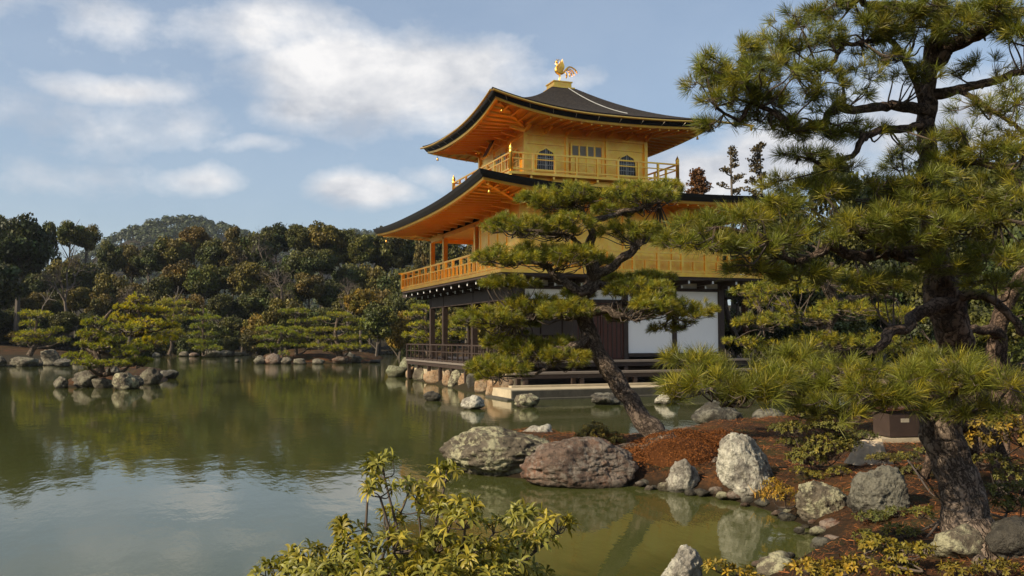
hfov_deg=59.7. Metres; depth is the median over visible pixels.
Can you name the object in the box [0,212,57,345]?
forest tree
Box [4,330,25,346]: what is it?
bush
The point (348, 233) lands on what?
forest tree
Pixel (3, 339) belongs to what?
bush
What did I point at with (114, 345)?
bush
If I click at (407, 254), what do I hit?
forest tree
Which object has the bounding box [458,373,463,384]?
rock
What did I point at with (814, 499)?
rock
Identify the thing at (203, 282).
forest tree
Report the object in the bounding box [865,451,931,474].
shrub
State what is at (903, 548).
shrub
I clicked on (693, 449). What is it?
moss mound
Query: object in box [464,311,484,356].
fishing deck
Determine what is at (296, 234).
forest tree
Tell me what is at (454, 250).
forest tree
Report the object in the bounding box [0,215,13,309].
forest tree
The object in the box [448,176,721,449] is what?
pine tree
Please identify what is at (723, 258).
forest tree
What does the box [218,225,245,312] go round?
forest tree
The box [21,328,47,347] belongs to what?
bush
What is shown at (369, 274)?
forest tree
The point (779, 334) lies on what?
forest tree
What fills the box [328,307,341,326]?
forest tree
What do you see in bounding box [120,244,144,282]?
forest tree
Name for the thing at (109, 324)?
forest tree
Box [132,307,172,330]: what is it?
forest tree
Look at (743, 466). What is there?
rock
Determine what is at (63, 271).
forest tree
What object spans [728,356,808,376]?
rail fence
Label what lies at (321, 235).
forest tree
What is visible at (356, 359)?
rock
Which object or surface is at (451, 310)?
forest tree
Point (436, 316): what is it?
forest tree
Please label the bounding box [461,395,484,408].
rock
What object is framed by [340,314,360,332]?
forest tree
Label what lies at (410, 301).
forest tree
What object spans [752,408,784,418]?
rock
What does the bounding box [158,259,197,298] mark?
forest tree
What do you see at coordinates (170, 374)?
rock
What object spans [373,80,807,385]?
golden pavilion
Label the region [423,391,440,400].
rock
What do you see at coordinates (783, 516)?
shore stone
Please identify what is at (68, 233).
forest tree
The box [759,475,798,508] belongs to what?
shrub
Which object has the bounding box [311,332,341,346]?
bush
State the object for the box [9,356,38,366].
rock
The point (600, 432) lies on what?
shrub
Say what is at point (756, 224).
forest tree
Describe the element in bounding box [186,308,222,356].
pine tree
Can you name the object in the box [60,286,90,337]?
forest tree
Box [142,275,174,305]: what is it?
forest tree
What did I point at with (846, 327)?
forest tree
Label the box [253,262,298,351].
bare tree
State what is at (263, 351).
bush
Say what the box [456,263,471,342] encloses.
forest tree
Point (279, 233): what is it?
forest tree
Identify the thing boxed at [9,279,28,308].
forest tree
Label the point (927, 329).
forest tree
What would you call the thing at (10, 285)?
forest tree
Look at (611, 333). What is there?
door
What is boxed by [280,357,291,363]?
rock
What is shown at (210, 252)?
forest tree
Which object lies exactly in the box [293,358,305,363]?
rock
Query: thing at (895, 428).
utility box
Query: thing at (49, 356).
rock
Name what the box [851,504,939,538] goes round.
shrub
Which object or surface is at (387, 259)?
forest tree
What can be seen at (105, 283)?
forest tree
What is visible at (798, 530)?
shore stone
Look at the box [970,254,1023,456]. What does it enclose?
pine tree
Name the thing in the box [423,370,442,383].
rock
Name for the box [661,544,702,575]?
rock
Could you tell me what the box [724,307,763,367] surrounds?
forest tree
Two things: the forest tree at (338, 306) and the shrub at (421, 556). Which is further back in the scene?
the forest tree at (338, 306)
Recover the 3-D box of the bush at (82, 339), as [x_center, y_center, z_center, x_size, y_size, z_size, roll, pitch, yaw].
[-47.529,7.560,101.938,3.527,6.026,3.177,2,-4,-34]
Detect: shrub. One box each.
[247,447,580,575]
[574,420,626,443]
[702,556,763,575]
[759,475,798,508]
[766,421,804,460]
[779,398,863,468]
[782,553,881,575]
[789,465,852,481]
[848,429,881,440]
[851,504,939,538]
[851,505,909,522]
[855,533,940,575]
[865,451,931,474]
[896,443,925,461]
[936,556,1023,575]
[965,410,1023,456]
[972,451,1023,499]
[983,475,1023,518]
[986,381,1023,427]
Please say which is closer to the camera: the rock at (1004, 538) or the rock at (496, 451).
the rock at (1004, 538)
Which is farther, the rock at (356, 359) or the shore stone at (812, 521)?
the rock at (356, 359)
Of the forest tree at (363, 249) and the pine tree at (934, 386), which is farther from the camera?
the forest tree at (363, 249)
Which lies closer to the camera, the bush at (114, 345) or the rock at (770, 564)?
the rock at (770, 564)
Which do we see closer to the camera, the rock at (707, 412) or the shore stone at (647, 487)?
the shore stone at (647, 487)
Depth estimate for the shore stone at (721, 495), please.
10.95 m
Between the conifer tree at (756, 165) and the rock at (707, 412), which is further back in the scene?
the conifer tree at (756, 165)
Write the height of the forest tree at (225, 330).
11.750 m
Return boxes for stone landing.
[485,382,794,400]
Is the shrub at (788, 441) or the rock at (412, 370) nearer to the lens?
the shrub at (788, 441)
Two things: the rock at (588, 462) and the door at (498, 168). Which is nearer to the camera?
the rock at (588, 462)
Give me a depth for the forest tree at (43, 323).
102.82 m
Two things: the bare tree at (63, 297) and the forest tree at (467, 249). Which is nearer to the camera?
the bare tree at (63, 297)
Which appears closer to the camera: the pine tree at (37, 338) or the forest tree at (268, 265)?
the pine tree at (37, 338)
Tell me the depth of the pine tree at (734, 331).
38.93 m
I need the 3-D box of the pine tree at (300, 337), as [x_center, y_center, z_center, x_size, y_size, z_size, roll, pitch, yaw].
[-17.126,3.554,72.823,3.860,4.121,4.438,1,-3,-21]
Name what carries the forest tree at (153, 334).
on the ground
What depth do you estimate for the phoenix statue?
39.88 m
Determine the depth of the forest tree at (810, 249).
50.32 m
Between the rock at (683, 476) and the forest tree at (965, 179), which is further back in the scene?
the forest tree at (965, 179)
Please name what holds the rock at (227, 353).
on the pond water
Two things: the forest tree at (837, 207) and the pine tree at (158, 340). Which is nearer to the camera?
the pine tree at (158, 340)
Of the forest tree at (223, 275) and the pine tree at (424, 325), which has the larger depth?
the forest tree at (223, 275)
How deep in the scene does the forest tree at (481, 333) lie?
72.92 m
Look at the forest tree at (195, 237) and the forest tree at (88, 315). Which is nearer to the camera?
the forest tree at (88, 315)
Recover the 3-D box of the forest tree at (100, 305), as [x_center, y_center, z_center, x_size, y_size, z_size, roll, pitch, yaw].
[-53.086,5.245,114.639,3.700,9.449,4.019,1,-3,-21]
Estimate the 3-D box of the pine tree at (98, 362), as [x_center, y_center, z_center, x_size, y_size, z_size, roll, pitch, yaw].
[-16.630,2.263,36.609,3.210,2.784,3.562,-1,-3,10]
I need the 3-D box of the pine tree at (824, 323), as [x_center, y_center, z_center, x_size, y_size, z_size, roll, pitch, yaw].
[6.482,0.732,18.724,5.151,2.615,2.287,1,-3,-21]
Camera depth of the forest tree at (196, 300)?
111.71 m
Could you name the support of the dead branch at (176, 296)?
attached to the pine tree at (170, 317)
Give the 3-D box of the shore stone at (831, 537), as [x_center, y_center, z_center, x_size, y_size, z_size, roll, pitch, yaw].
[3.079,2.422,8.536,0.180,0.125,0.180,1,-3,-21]
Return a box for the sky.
[0,0,1023,304]
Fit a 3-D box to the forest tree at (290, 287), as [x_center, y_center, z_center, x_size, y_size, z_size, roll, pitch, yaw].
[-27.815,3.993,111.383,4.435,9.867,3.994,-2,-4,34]
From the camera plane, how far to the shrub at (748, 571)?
6.31 m
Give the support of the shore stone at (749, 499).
on the pond water
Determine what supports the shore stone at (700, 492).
on the pond water
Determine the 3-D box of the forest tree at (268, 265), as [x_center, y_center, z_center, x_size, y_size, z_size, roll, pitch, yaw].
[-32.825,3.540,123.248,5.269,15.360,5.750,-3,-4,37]
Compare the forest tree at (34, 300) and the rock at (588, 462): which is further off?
the forest tree at (34, 300)
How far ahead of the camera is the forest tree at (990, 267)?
39.05 m
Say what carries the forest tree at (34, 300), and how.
on the ground
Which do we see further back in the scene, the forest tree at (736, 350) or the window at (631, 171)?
the forest tree at (736, 350)
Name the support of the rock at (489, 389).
on the ground
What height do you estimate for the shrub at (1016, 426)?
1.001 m
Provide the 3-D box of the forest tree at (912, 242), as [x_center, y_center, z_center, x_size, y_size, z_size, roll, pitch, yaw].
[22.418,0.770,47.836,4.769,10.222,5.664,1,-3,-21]
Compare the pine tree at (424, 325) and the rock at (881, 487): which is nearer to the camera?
the rock at (881, 487)
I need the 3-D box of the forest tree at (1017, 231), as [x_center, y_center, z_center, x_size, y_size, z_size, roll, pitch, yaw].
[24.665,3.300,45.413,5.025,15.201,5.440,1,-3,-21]
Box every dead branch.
[39,289,55,311]
[168,286,182,307]
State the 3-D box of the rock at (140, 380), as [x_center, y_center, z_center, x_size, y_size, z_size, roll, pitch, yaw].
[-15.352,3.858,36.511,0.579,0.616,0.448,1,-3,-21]
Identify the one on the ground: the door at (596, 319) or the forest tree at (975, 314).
the forest tree at (975, 314)
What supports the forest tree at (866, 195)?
on the ground
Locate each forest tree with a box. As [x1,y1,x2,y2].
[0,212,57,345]
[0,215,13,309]
[0,262,25,306]
[0,306,35,334]
[0,307,10,328]
[1,301,14,309]
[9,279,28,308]
[20,291,52,313]
[22,271,58,297]
[24,315,59,347]
[41,220,61,270]
[43,288,73,316]
[45,256,86,288]
[48,311,79,348]
[56,220,85,259]
[59,262,109,312]
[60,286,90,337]
[74,310,104,330]
[75,223,102,262]
[83,293,114,317]
[89,272,129,312]
[95,239,126,276]
[102,327,127,350]
[105,309,136,326]
[115,282,144,306]
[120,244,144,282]
[128,246,163,283]
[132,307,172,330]
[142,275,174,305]
[150,321,168,336]
[151,293,183,318]
[153,235,194,273]
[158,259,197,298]
[169,312,204,345]
[177,293,208,321]
[178,226,212,266]
[182,263,220,302]
[195,237,227,320]
[198,320,235,354]
[205,293,233,323]
[212,266,233,316]
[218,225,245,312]
[219,314,243,351]
[225,293,258,351]
[227,261,276,295]
[235,230,282,263]
[238,283,280,316]
[240,313,264,354]
[257,258,292,287]
[258,297,311,351]
[260,222,289,262]
[271,281,308,303]
[280,247,324,348]
[284,223,313,250]
[294,272,326,308]
[300,220,347,307]
[300,306,317,348]
[305,306,336,343]
[313,247,338,308]
[314,278,347,308]
[323,229,361,333]
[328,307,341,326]
[330,261,361,290]
[331,283,363,322]
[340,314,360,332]
[343,288,379,351]
[343,327,372,350]
[346,234,376,265]
[356,263,387,344]
[358,301,398,356]
[370,225,406,275]
[370,286,392,351]
[376,267,411,299]
[383,293,416,321]
[385,310,417,356]
[389,327,422,354]
[392,239,416,269]
[404,265,423,319]
[405,298,435,318]
[412,240,441,318]
[415,314,440,333]
[427,260,458,279]
[435,244,463,264]
[435,307,463,315]
[435,312,465,356]
[456,245,471,272]
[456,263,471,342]
[465,323,485,352]
[722,233,748,356]
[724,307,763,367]
[729,273,779,364]
[734,209,808,314]
[754,312,816,357]
[769,235,840,296]
[773,262,842,347]
[795,153,865,240]
[816,313,881,363]
[819,218,905,365]
[837,258,912,364]
[860,172,915,214]
[884,314,934,364]
[889,219,972,270]
[902,252,971,308]
[907,158,979,205]
[953,212,1023,308]
[955,145,1023,362]
[962,249,1023,324]
[967,303,1023,370]
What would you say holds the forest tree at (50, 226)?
on the ground
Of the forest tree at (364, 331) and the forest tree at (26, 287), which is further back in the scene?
the forest tree at (26, 287)
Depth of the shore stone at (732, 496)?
10.89 m
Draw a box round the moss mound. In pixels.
[622,428,739,471]
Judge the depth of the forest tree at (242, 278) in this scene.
118.81 m
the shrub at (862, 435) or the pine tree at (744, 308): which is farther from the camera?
the pine tree at (744, 308)
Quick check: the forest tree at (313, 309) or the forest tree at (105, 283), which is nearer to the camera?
the forest tree at (313, 309)
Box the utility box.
[866,405,919,442]
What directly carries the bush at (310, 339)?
on the ground
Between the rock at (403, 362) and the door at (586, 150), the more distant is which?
the rock at (403, 362)
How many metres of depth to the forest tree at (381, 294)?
112.46 m
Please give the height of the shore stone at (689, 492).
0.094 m
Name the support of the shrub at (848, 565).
on the ground
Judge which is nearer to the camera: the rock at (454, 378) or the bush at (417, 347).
the rock at (454, 378)
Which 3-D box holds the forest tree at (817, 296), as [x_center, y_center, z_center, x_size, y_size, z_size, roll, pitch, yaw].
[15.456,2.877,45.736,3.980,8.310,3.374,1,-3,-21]
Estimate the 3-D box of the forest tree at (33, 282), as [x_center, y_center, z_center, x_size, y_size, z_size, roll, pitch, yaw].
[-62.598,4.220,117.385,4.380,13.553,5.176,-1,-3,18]
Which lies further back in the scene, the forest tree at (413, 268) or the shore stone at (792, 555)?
the forest tree at (413, 268)
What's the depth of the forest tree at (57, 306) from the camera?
114.18 m
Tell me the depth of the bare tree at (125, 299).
101.48 m
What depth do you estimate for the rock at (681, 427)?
18.44 m
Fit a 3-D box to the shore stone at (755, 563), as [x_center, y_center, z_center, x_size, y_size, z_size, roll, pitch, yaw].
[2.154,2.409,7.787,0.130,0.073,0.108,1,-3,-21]
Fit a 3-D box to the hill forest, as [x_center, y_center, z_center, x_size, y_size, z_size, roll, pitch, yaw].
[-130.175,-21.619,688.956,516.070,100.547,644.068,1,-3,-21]
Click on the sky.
(251, 115)
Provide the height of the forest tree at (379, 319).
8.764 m
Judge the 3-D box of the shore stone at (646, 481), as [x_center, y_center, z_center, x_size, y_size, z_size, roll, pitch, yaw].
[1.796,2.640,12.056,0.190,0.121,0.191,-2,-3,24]
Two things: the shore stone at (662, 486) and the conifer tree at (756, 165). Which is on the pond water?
the shore stone at (662, 486)
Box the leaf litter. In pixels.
[513,410,1023,575]
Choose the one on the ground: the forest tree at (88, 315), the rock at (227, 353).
the forest tree at (88, 315)
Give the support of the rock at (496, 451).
on the ground
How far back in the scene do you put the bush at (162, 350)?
100.41 m
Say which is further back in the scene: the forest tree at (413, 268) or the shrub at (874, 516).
the forest tree at (413, 268)
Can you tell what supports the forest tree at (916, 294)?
on the ground
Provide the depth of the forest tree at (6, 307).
110.45 m
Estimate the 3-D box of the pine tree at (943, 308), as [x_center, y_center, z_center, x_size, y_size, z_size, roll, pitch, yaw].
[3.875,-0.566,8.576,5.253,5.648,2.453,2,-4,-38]
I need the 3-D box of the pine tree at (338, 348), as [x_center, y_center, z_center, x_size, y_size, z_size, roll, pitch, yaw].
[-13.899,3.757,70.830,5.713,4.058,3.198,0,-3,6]
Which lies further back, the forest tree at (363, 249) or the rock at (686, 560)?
the forest tree at (363, 249)
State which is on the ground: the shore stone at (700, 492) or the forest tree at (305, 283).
the forest tree at (305, 283)
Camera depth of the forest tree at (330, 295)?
113.48 m
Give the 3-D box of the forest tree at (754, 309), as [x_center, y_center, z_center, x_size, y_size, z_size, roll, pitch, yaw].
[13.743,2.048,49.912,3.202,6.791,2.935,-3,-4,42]
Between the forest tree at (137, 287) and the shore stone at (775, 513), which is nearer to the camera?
the shore stone at (775, 513)
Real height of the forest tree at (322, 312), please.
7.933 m
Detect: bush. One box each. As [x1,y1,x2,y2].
[0,334,11,343]
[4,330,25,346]
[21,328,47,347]
[44,336,69,349]
[69,336,80,349]
[80,330,101,350]
[103,333,127,356]
[140,336,169,355]
[172,330,201,355]
[196,331,222,352]
[221,337,239,350]
[238,328,262,355]
[256,331,283,355]
[306,333,315,343]
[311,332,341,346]
[412,337,425,354]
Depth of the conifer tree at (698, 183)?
65.64 m
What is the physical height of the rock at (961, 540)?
0.315 m
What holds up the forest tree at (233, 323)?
on the ground
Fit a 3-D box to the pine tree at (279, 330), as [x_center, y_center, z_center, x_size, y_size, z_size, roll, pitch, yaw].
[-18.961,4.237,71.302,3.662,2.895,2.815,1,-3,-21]
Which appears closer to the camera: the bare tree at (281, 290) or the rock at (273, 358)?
the rock at (273, 358)
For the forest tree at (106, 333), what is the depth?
101.87 m
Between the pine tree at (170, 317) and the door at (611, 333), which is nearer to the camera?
the door at (611, 333)
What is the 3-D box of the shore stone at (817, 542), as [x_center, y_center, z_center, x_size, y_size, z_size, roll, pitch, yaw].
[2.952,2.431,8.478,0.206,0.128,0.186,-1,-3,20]
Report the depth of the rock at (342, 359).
70.42 m
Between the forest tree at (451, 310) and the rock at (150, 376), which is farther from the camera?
the forest tree at (451, 310)
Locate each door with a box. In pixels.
[494,149,506,172]
[570,143,603,175]
[577,303,599,358]
[600,303,623,358]
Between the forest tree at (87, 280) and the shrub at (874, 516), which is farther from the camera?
the forest tree at (87, 280)
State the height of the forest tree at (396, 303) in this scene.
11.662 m
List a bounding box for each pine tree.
[12,308,70,356]
[60,309,154,376]
[102,291,181,365]
[153,298,190,354]
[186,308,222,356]
[252,324,297,353]
[277,308,320,355]
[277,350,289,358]
[304,310,371,356]
[401,302,466,354]
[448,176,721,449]
[644,335,1023,568]
[650,0,1023,494]
[719,262,937,378]
[724,282,749,346]
[726,260,788,357]
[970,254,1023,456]
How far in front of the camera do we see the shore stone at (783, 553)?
7.85 m
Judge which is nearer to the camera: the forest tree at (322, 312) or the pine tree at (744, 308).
the pine tree at (744, 308)
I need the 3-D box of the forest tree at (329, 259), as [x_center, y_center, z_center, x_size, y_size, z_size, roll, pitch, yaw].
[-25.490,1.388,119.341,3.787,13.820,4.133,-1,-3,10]
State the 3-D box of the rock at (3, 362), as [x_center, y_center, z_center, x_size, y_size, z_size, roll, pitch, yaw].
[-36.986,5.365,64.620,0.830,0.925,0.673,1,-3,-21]
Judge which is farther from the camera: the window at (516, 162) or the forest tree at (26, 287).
the forest tree at (26, 287)
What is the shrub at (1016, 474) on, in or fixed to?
on the ground
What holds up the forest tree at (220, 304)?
on the ground
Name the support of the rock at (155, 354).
on the pond water
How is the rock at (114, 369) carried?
on the ground
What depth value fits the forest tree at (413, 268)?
121.40 m
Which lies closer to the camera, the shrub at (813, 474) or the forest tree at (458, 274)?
the shrub at (813, 474)
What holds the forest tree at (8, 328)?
on the ground
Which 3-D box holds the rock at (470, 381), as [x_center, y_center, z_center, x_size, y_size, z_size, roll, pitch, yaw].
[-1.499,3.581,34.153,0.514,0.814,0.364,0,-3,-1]
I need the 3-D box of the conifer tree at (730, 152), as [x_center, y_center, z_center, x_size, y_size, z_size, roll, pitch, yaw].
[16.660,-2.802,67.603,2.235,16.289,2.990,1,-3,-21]
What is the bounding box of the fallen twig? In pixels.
[907,459,934,495]
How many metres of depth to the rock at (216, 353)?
95.74 m
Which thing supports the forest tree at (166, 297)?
on the ground
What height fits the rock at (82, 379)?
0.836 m
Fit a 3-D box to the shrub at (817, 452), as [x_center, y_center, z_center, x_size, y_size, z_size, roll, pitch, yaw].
[3.792,1.787,11.005,1.042,0.885,0.569,-1,-3,7]
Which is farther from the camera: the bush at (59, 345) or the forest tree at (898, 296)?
the bush at (59, 345)
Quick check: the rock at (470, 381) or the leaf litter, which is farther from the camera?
the rock at (470, 381)
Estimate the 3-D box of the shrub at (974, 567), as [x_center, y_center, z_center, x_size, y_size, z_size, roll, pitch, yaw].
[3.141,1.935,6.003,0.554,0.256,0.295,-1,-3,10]
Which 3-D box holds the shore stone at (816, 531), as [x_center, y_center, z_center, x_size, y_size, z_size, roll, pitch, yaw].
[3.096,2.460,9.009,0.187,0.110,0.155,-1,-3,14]
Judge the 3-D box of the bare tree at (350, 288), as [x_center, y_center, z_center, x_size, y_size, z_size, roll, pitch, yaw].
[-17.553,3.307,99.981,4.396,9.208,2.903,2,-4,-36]
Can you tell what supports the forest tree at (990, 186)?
on the ground
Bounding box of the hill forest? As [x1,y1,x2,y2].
[64,214,462,309]
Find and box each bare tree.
[36,243,95,349]
[107,286,154,344]
[233,228,282,264]
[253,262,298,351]
[336,276,377,350]
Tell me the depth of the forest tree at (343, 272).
121.42 m
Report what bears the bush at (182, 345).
on the ground
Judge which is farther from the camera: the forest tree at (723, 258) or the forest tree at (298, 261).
the forest tree at (298, 261)
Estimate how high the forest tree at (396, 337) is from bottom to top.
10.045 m
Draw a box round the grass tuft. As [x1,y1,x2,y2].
[750,484,773,499]
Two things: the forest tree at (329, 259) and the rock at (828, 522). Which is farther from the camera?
the forest tree at (329, 259)
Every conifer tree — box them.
[684,167,713,193]
[716,145,746,356]
[743,141,780,355]
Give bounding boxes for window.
[513,150,521,170]
[535,147,556,172]
[619,154,636,178]
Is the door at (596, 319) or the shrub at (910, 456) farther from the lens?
the door at (596, 319)
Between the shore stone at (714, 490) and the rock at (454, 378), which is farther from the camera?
the rock at (454, 378)
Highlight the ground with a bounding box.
[0,229,1023,575]
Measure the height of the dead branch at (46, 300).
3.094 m
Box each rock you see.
[0,356,6,366]
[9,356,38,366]
[40,349,61,364]
[53,358,71,366]
[53,376,68,387]
[71,370,98,387]
[91,378,112,387]
[106,367,119,372]
[112,372,138,389]
[133,375,143,385]
[140,367,162,384]
[152,352,160,356]
[160,370,178,378]
[179,351,188,355]
[205,350,222,356]
[221,350,233,355]
[234,352,242,355]
[254,355,264,363]
[265,353,280,363]
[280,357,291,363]
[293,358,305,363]
[312,358,324,363]
[332,356,349,362]
[351,356,361,362]
[369,360,380,362]
[386,365,406,376]
[399,357,413,367]
[406,367,413,378]
[413,367,423,380]
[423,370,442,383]
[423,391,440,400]
[439,426,551,476]
[442,370,450,385]
[448,370,461,387]
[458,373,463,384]
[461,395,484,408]
[466,373,475,387]
[474,379,487,392]
[485,377,513,394]
[514,393,539,407]
[519,436,638,488]
[522,424,552,431]
[591,392,620,404]
[654,394,678,403]
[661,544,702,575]
[666,458,699,492]
[670,426,686,430]
[691,400,742,424]
[716,432,773,497]
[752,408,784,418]
[756,554,792,575]
[795,480,846,521]
[819,518,839,527]
[844,440,893,464]
[846,465,910,515]
[930,523,983,558]
[985,515,1023,559]
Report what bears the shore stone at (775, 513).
on the shore stone at (783, 516)
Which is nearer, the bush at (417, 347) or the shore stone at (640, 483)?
the shore stone at (640, 483)
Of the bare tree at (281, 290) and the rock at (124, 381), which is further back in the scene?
the bare tree at (281, 290)
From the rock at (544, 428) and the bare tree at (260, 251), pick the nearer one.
the rock at (544, 428)
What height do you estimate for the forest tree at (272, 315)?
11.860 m
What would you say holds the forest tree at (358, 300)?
on the ground
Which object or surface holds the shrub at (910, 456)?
on the ground
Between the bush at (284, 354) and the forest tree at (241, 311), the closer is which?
the bush at (284, 354)
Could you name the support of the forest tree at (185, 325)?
on the ground
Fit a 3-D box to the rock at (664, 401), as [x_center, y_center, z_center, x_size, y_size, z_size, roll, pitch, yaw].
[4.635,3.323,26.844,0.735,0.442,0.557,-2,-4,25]
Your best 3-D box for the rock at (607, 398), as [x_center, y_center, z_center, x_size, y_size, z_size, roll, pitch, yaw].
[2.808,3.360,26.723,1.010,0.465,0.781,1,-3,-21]
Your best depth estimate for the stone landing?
29.61 m
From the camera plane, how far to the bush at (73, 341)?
103.37 m
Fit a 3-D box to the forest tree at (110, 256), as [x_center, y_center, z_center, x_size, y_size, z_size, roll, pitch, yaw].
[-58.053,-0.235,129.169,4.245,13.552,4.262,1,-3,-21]
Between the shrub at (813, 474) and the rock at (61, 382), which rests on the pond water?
the rock at (61, 382)
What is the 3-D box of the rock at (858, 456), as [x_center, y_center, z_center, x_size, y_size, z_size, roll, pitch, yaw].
[4.553,2.093,11.401,0.610,0.286,0.608,1,-3,-21]
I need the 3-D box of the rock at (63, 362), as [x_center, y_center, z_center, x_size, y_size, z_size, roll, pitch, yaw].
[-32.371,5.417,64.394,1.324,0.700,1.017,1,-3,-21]
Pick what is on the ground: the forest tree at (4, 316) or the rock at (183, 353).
the forest tree at (4, 316)
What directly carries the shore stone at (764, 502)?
on the ground
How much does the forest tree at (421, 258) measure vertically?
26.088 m
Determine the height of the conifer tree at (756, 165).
15.639 m
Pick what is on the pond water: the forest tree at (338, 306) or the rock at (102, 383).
the rock at (102, 383)
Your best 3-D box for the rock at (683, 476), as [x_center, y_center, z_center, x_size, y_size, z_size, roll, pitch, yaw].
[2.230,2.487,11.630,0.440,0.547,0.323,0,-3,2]
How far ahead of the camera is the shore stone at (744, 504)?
10.55 m
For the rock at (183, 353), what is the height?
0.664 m
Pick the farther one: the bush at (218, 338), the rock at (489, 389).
the bush at (218, 338)
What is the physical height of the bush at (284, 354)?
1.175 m
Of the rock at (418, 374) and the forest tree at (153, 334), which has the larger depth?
the forest tree at (153, 334)
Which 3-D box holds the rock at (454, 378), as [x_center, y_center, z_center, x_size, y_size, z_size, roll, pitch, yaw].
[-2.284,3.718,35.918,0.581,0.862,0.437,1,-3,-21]
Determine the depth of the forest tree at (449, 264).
119.64 m
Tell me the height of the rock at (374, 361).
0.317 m
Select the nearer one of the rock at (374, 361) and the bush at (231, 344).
the rock at (374, 361)
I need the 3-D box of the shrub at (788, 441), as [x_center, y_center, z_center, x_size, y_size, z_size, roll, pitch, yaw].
[3.696,2.064,12.034,0.544,0.530,0.426,-1,-3,7]
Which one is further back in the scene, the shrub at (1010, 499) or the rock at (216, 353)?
the rock at (216, 353)
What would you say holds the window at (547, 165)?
in the golden pavilion
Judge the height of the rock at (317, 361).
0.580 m
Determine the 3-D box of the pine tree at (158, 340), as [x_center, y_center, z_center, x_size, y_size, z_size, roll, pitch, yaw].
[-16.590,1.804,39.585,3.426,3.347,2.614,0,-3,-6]
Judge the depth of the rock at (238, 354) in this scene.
102.32 m
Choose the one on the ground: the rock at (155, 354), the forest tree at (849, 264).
the forest tree at (849, 264)
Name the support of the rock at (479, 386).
on the ground
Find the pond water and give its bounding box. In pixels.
[0,354,911,575]
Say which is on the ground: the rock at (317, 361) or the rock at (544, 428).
the rock at (544, 428)
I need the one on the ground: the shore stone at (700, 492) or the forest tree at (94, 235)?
the forest tree at (94, 235)
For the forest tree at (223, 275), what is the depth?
119.75 m
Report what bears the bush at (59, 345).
on the ground
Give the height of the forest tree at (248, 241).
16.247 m
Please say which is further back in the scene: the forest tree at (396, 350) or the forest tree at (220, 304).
the forest tree at (220, 304)
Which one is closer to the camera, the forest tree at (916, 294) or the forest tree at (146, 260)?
the forest tree at (916, 294)
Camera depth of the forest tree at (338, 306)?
107.89 m
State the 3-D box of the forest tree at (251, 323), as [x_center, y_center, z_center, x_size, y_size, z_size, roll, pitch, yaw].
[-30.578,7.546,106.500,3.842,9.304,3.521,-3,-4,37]
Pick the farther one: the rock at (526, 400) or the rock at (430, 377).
the rock at (430, 377)
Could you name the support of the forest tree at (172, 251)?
on the ground
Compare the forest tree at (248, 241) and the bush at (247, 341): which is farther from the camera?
the forest tree at (248, 241)
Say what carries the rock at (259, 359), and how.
on the pond water
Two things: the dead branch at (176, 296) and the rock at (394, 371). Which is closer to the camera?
the rock at (394, 371)
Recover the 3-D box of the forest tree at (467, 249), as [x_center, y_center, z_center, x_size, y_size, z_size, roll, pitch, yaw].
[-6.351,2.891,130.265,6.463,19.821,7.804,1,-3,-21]
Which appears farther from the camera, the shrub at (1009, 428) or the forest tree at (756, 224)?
the forest tree at (756, 224)
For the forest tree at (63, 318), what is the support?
on the ground
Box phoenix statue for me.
[555,59,576,78]
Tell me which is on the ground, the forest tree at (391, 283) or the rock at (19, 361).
the forest tree at (391, 283)
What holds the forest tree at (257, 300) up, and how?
on the ground
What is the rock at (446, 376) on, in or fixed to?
on the ground
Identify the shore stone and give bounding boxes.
[635,481,644,486]
[639,479,648,485]
[644,485,654,489]
[657,482,667,491]
[684,489,696,495]
[694,488,709,496]
[709,486,721,493]
[715,491,727,499]
[726,491,740,500]
[740,502,750,506]
[741,496,753,503]
[751,560,759,566]
[754,498,769,506]
[769,550,790,557]
[771,510,780,516]
[778,512,796,520]
[788,552,795,558]
[793,527,804,533]
[808,519,815,523]
[809,526,825,535]
[811,537,830,548]
[824,534,838,539]
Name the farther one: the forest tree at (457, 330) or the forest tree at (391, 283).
the forest tree at (391, 283)

